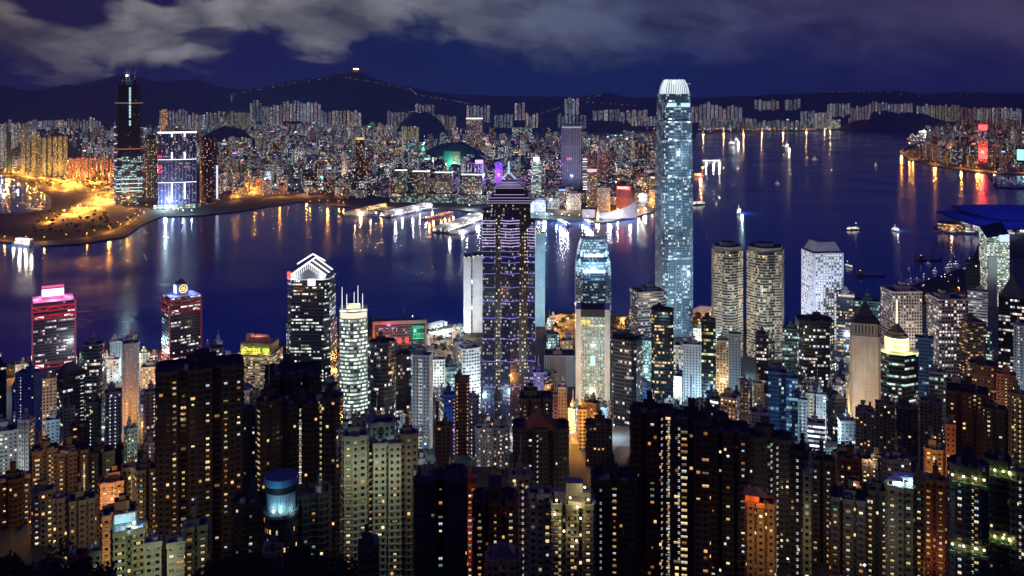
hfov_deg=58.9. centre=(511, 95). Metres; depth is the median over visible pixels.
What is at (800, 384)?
apartment tower
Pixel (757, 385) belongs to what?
apartment tower
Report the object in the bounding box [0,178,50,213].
shelter basin water
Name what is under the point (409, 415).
apartment tower
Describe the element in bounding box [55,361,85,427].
office tower
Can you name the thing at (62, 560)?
tree
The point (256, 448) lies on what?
apartment tower
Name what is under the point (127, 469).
apartment tower
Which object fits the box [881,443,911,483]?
apartment tower
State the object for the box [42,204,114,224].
toll approach road
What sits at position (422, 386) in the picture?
apartment tower
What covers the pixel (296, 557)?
tree
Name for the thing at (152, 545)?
apartment tower
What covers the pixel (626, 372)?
office tower
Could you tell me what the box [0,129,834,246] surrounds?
kowloon ground
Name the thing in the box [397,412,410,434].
apartment tower
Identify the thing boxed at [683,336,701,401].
office tower
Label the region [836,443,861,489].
apartment tower
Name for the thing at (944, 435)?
apartment tower
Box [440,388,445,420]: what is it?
office tower
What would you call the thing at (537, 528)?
apartment tower
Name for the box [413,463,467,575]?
apartment tower
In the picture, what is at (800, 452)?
apartment tower
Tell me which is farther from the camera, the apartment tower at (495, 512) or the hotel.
the hotel
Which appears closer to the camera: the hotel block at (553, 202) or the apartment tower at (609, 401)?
the apartment tower at (609, 401)
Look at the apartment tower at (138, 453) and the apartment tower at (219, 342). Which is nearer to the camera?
the apartment tower at (138, 453)
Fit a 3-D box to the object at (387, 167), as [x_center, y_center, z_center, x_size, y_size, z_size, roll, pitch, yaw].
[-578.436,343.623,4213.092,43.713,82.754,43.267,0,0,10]
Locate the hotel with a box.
[17,408,35,470]
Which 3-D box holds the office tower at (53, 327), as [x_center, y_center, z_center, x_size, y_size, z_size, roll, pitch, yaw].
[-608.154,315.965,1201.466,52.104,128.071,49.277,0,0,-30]
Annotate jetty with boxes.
[421,211,453,219]
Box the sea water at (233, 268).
[0,131,1023,362]
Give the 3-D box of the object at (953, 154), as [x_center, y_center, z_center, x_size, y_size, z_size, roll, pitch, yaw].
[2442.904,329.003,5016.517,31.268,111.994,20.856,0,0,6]
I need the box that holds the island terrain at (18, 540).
[0,234,1023,575]
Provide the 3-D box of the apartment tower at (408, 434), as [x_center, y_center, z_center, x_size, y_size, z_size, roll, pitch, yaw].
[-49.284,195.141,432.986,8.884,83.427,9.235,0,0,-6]
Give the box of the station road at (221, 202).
[101,195,341,209]
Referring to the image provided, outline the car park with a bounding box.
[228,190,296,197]
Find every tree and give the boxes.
[0,550,23,573]
[0,564,39,575]
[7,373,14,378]
[9,553,60,572]
[22,560,80,575]
[31,536,75,575]
[38,560,60,574]
[66,553,103,575]
[84,560,120,575]
[191,559,223,575]
[250,534,279,554]
[283,540,318,570]
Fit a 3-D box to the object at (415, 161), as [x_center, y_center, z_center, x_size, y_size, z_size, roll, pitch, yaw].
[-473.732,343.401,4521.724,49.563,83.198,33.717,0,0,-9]
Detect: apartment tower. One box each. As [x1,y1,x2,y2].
[0,417,17,474]
[0,461,30,529]
[14,355,41,435]
[30,435,58,491]
[31,466,55,548]
[35,425,42,444]
[42,370,56,438]
[45,410,59,445]
[55,434,89,493]
[63,397,74,442]
[67,470,96,561]
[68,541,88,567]
[70,414,89,442]
[85,391,101,446]
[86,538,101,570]
[89,436,114,491]
[98,464,125,538]
[100,492,138,567]
[105,350,108,366]
[105,381,121,446]
[110,512,147,575]
[115,440,123,470]
[121,452,137,500]
[122,333,139,443]
[122,447,140,463]
[123,399,137,462]
[126,327,136,339]
[134,452,154,536]
[140,346,149,365]
[140,382,147,436]
[140,444,143,460]
[141,411,142,443]
[143,370,154,439]
[143,430,154,461]
[144,529,161,575]
[155,348,243,562]
[166,526,184,575]
[182,497,209,575]
[216,330,222,344]
[225,350,231,354]
[244,387,249,404]
[244,402,255,491]
[247,383,255,404]
[255,413,256,484]
[256,364,281,490]
[264,353,321,395]
[282,387,317,487]
[316,363,343,554]
[341,408,369,570]
[343,408,349,429]
[357,401,370,428]
[368,429,375,536]
[373,432,386,575]
[388,435,401,575]
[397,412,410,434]
[399,417,417,575]
[407,410,411,423]
[412,332,432,448]
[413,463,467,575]
[418,451,430,464]
[427,331,432,345]
[434,377,441,418]
[435,397,452,466]
[438,397,440,420]
[443,375,455,453]
[452,324,458,338]
[453,334,464,364]
[455,369,469,454]
[467,465,477,575]
[468,387,478,459]
[472,475,517,575]
[475,417,492,466]
[479,409,489,423]
[484,405,493,424]
[492,415,508,469]
[500,416,509,446]
[509,434,532,575]
[512,408,568,487]
[520,383,552,417]
[526,484,553,575]
[544,376,552,390]
[548,367,556,391]
[549,478,595,575]
[550,385,557,418]
[558,364,566,418]
[568,400,577,434]
[577,400,584,440]
[578,386,586,449]
[585,410,612,465]
[586,381,600,417]
[591,453,637,575]
[597,394,606,404]
[600,403,608,417]
[608,400,610,418]
[629,390,674,575]
[664,395,675,402]
[671,375,711,575]
[673,367,681,400]
[681,396,687,405]
[696,385,704,403]
[699,398,717,417]
[711,411,749,575]
[728,331,740,391]
[732,380,739,394]
[740,378,747,420]
[745,488,776,575]
[748,389,749,422]
[749,392,768,427]
[750,416,792,567]
[752,374,763,407]
[789,419,811,575]
[798,378,805,388]
[798,384,806,442]
[802,460,812,575]
[806,378,813,389]
[806,384,815,437]
[812,428,835,567]
[816,384,825,442]
[828,477,867,575]
[831,442,846,483]
[833,377,843,396]
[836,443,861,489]
[837,409,855,448]
[845,371,848,411]
[849,364,849,413]
[855,400,874,453]
[861,446,880,487]
[863,458,885,575]
[875,395,894,451]
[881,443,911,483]
[885,471,915,575]
[895,384,898,442]
[896,397,918,455]
[912,395,919,441]
[912,438,925,575]
[919,377,941,454]
[921,460,946,575]
[923,434,944,474]
[942,425,945,446]
[944,415,955,477]
[945,372,964,417]
[945,376,988,475]
[947,443,989,575]
[983,393,1006,459]
[984,438,1011,568]
[996,365,1015,409]
[1006,410,1008,454]
[1008,380,1023,467]
[1009,453,1023,573]
[1013,317,1023,390]
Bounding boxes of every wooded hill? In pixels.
[41,132,76,160]
[198,126,254,147]
[397,112,448,135]
[425,142,483,156]
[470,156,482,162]
[483,120,542,130]
[582,109,644,130]
[837,118,891,129]
[877,112,953,130]
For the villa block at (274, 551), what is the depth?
350.42 m
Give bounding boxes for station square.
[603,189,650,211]
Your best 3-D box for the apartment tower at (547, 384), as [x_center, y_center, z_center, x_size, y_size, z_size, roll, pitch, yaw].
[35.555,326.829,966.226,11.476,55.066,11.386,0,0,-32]
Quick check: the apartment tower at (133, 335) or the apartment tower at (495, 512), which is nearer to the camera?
the apartment tower at (495, 512)
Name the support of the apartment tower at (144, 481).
on the island terrain at (18, 540)
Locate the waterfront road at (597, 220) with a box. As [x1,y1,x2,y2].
[535,210,652,220]
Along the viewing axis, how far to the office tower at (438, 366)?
1159.59 m
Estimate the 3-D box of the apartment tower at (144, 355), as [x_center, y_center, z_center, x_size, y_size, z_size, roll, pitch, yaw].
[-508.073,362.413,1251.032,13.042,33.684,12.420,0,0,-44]
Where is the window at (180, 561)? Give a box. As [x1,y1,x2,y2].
[176,560,183,564]
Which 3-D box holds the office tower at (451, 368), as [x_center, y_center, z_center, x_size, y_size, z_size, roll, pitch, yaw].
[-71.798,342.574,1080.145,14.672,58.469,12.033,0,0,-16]
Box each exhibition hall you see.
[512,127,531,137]
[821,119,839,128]
[933,204,1023,234]
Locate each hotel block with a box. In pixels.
[531,200,533,211]
[534,197,545,211]
[547,196,559,208]
[567,191,580,209]
[597,186,609,211]
[616,186,634,209]
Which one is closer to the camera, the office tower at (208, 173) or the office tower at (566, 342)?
the office tower at (566, 342)
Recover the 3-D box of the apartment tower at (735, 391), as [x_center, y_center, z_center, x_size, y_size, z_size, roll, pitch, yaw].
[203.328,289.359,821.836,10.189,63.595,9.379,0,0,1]
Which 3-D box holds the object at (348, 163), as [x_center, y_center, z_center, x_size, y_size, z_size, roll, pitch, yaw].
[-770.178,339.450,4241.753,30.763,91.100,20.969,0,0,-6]
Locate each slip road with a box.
[0,175,104,179]
[41,170,110,186]
[47,179,81,190]
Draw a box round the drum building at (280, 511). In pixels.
[263,468,298,573]
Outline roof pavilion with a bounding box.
[742,486,762,502]
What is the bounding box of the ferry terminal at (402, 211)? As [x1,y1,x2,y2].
[381,202,432,217]
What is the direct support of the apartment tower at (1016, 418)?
on the island terrain at (18, 540)
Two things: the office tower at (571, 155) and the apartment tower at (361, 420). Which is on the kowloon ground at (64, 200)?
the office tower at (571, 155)
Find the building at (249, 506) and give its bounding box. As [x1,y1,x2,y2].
[232,477,265,555]
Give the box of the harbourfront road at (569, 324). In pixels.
[545,317,574,348]
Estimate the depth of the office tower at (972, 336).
1009.57 m
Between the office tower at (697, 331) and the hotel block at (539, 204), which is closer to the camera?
the office tower at (697, 331)
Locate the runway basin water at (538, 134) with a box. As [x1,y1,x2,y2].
[419,130,655,139]
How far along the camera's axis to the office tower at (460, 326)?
1420.80 m
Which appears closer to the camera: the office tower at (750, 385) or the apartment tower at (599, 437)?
the apartment tower at (599, 437)
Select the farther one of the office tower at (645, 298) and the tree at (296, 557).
the office tower at (645, 298)
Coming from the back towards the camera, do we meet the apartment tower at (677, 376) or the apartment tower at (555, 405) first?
the apartment tower at (677, 376)
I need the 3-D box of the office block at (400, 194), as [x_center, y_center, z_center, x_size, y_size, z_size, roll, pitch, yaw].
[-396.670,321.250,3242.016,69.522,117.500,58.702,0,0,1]
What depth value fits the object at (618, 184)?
3413.93 m
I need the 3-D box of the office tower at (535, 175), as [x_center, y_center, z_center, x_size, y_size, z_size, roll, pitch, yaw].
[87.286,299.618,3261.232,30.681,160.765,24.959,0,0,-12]
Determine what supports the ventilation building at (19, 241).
on the kowloon ground at (64, 200)
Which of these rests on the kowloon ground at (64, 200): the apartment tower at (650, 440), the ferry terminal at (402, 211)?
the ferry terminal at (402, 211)
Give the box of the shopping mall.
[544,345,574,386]
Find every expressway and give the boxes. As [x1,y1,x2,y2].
[0,168,116,205]
[901,151,995,171]
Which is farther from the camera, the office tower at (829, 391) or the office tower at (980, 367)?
the office tower at (980, 367)
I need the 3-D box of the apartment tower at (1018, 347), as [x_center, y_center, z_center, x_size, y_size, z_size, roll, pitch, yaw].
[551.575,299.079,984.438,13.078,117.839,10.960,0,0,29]
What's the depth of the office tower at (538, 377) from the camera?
929.54 m
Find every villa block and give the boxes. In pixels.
[52,486,68,567]
[263,534,282,575]
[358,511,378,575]
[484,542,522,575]
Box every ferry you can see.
[693,199,704,204]
[846,225,859,229]
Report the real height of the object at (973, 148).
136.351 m
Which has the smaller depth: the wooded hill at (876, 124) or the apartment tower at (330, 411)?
the apartment tower at (330, 411)
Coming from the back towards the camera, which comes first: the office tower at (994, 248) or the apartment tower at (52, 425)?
the office tower at (994, 248)
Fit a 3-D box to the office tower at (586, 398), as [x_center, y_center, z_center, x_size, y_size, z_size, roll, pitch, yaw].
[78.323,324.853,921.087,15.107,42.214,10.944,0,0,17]
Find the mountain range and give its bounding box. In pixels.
[0,70,1023,130]
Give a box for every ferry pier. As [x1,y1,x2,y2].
[344,204,386,212]
[427,320,446,329]
[430,328,452,339]
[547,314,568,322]
[556,219,570,226]
[583,219,595,225]
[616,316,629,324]
[693,305,711,316]
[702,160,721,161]
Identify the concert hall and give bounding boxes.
[582,201,635,217]
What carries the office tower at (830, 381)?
on the island terrain at (18, 540)
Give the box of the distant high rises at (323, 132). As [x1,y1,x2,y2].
[0,97,1023,204]
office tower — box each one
[0,356,6,417]
[6,132,10,171]
[12,382,14,422]
[15,357,29,372]
[30,284,75,375]
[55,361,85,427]
[82,330,104,405]
[102,403,104,440]
[106,353,120,383]
[110,334,123,376]
[114,126,117,200]
[140,358,155,389]
[146,135,156,197]
[149,349,157,362]
[153,131,200,208]
[160,279,201,360]
[161,109,166,130]
[200,135,217,203]
[209,335,223,354]
[244,382,255,404]
[286,254,336,384]
[322,376,337,391]
[337,349,338,378]
[339,293,367,417]
[346,410,353,418]
[356,137,364,180]
[368,356,368,407]
[369,331,395,416]
[395,346,410,430]
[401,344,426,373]
[411,374,411,409]
[433,351,444,386]
[436,401,438,420]
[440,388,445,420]
[444,151,450,170]
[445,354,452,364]
[445,359,457,390]
[451,151,459,164]
[456,323,463,335]
[458,340,480,408]
[463,160,482,172]
[466,118,482,151]
[495,162,501,183]
[531,157,540,194]
[533,355,543,390]
[544,369,550,381]
[546,317,551,329]
[546,327,558,347]
[550,312,555,326]
[560,333,572,348]
[561,124,582,188]
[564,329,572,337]
[574,394,579,410]
[575,235,610,350]
[576,303,609,410]
[583,158,586,190]
[584,394,589,406]
[587,169,596,206]
[611,328,641,425]
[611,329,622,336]
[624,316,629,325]
[630,283,665,377]
[642,334,650,380]
[642,382,651,401]
[651,302,673,402]
[672,399,680,408]
[673,337,686,369]
[675,386,682,408]
[676,364,682,394]
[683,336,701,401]
[693,315,702,340]
[701,312,715,398]
[704,384,714,401]
[710,390,719,410]
[711,241,742,357]
[716,325,728,395]
[720,387,740,419]
[746,241,783,359]
[748,377,751,406]
[756,324,768,395]
[768,362,786,429]
[782,321,796,375]
[786,369,797,442]
[795,312,833,391]
[798,388,805,397]
[801,239,843,349]
[802,376,809,394]
[807,412,824,450]
[811,377,821,390]
[825,385,838,437]
[827,376,833,387]
[827,393,846,440]
[836,286,854,357]
[837,356,845,393]
[850,301,880,417]
[854,293,879,320]
[880,281,921,347]
[881,300,918,402]
[915,329,933,395]
[926,289,968,377]
[929,362,946,420]
[959,313,986,378]
[965,256,979,297]
[967,284,987,326]
[969,355,998,402]
[978,125,987,159]
[979,221,1009,306]
[986,324,991,360]
[993,349,998,363]
[998,263,1023,371]
[1016,146,1023,163]
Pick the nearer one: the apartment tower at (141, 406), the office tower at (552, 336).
the apartment tower at (141, 406)
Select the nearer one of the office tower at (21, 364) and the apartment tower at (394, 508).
the apartment tower at (394, 508)
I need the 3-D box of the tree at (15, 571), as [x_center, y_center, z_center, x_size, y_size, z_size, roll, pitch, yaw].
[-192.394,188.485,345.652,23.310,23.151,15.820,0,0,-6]
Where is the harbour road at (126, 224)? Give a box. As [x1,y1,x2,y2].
[0,213,147,242]
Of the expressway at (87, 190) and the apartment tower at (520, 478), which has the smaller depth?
the apartment tower at (520, 478)
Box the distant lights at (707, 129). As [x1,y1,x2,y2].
[111,127,1018,194]
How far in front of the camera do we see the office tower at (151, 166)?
3349.57 m
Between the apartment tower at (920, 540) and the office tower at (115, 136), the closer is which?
the apartment tower at (920, 540)
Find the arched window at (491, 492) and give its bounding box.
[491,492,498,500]
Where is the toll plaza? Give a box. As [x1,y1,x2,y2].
[58,190,114,223]
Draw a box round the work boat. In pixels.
[693,166,705,176]
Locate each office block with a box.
[236,333,282,389]
[373,307,426,348]
[390,169,409,201]
[410,170,433,201]
[430,171,457,202]
[457,173,485,203]
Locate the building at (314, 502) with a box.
[296,474,331,566]
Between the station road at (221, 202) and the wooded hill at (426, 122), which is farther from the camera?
the wooded hill at (426, 122)
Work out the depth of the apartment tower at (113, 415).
805.18 m
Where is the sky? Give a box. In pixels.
[0,0,1023,97]
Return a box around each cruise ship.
[343,208,377,216]
[448,228,474,234]
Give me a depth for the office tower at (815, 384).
896.35 m
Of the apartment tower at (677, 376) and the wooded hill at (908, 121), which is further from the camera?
the wooded hill at (908, 121)
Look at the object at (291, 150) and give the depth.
4903.20 m
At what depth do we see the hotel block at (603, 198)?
2959.64 m
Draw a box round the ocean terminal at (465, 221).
[432,212,482,232]
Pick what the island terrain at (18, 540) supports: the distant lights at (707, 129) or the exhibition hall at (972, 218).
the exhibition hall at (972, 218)
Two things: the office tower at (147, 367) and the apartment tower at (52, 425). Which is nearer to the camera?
the apartment tower at (52, 425)
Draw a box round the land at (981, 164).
[901,129,1023,174]
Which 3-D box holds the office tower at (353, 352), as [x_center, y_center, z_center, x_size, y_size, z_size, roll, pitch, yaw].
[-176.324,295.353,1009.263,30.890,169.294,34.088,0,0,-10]
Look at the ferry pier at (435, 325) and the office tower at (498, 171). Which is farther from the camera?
the office tower at (498, 171)
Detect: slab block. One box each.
[464,252,482,332]
[535,231,544,326]
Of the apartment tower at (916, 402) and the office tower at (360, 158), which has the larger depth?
the office tower at (360, 158)
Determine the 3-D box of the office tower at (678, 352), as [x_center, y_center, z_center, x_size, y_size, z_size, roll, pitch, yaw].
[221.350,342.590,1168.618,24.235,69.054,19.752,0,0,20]
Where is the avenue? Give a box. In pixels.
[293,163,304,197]
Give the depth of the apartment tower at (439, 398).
915.26 m
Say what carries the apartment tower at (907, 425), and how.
on the island terrain at (18, 540)
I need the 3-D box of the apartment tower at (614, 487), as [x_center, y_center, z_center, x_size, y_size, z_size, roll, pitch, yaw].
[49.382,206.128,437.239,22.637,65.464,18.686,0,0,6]
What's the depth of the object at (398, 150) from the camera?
4346.67 m
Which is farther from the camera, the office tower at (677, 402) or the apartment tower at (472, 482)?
the office tower at (677, 402)
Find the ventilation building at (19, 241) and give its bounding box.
[12,237,33,245]
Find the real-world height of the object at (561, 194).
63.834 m
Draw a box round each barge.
[854,259,885,276]
[913,243,942,260]
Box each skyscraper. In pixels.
[115,61,142,205]
[482,148,535,419]
[655,79,692,336]
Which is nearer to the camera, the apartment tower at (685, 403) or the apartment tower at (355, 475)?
the apartment tower at (355, 475)
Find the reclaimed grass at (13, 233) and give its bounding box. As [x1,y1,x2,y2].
[0,199,294,242]
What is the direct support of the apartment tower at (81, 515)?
on the island terrain at (18, 540)
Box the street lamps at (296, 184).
[1,68,982,206]
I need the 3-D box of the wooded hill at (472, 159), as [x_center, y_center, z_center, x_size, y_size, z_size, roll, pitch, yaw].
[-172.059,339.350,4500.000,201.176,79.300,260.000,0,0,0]
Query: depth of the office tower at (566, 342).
1289.93 m
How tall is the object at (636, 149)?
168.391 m

